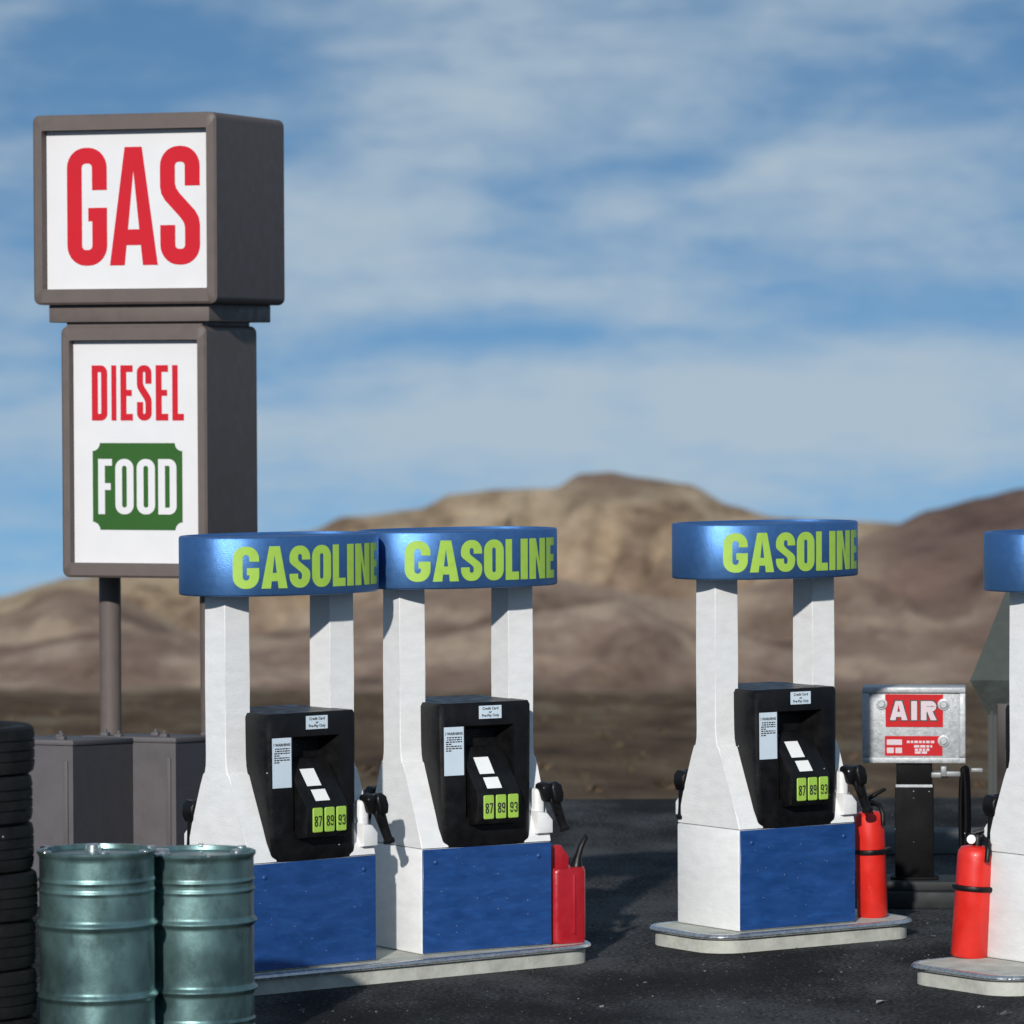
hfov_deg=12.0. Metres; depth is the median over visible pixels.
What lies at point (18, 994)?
tyre
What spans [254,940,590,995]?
pump island
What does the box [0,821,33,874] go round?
tyre
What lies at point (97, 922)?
oil drum
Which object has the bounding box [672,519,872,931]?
gas pump
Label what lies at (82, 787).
steel cabinet
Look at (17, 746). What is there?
tyre
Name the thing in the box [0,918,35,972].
tyre
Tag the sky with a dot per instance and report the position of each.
(764, 257)
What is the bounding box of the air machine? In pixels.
[862,685,982,908]
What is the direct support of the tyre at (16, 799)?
on the tyre at (16, 848)
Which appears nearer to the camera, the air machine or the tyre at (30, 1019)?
the tyre at (30, 1019)
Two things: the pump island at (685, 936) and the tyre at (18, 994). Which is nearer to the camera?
the tyre at (18, 994)
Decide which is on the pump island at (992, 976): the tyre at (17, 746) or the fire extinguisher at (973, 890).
the fire extinguisher at (973, 890)
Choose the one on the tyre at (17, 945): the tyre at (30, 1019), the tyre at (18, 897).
the tyre at (18, 897)
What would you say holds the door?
in the wooden shed
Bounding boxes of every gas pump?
[179,531,394,972]
[359,526,570,954]
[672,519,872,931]
[982,529,1023,961]
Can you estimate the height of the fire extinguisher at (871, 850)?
0.719 m
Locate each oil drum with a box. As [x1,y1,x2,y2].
[36,843,157,1023]
[154,843,257,1023]
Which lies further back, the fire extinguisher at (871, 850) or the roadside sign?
the roadside sign
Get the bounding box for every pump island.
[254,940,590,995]
[650,909,911,953]
[911,957,1023,995]
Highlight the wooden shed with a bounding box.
[970,592,1009,794]
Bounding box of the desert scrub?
[1,696,987,794]
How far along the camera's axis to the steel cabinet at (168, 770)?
29.22 m
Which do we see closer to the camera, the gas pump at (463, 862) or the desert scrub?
the gas pump at (463, 862)
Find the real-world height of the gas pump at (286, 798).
2.200 m
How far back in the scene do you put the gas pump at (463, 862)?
25.39 m
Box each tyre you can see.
[0,721,34,776]
[0,774,32,825]
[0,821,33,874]
[0,868,37,923]
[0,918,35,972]
[0,965,36,1021]
[0,1014,36,1023]
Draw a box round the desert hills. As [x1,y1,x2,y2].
[0,472,1023,798]
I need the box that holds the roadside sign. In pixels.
[33,112,284,733]
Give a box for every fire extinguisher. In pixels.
[854,788,891,917]
[951,828,991,958]
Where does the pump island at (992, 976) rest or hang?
on the asphalt lot
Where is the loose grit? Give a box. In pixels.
[36,809,1010,1022]
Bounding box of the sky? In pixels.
[0,0,1023,595]
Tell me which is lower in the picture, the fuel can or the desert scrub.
the fuel can
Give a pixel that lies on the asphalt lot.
(630, 865)
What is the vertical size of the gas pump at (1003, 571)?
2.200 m
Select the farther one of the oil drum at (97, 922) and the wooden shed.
the wooden shed
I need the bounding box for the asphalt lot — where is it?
[33,797,1023,1023]
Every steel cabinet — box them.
[28,731,133,906]
[82,729,205,846]
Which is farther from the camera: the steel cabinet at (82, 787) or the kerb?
the kerb
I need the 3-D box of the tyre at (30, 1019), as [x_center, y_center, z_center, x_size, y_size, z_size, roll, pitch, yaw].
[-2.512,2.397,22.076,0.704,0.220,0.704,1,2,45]
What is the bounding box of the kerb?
[885,827,984,854]
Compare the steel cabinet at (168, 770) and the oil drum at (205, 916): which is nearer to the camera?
the oil drum at (205, 916)
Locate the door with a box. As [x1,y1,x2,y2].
[997,704,1008,792]
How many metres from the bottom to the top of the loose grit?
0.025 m
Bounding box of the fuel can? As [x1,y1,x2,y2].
[551,835,587,943]
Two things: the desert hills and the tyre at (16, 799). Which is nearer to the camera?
the tyre at (16, 799)

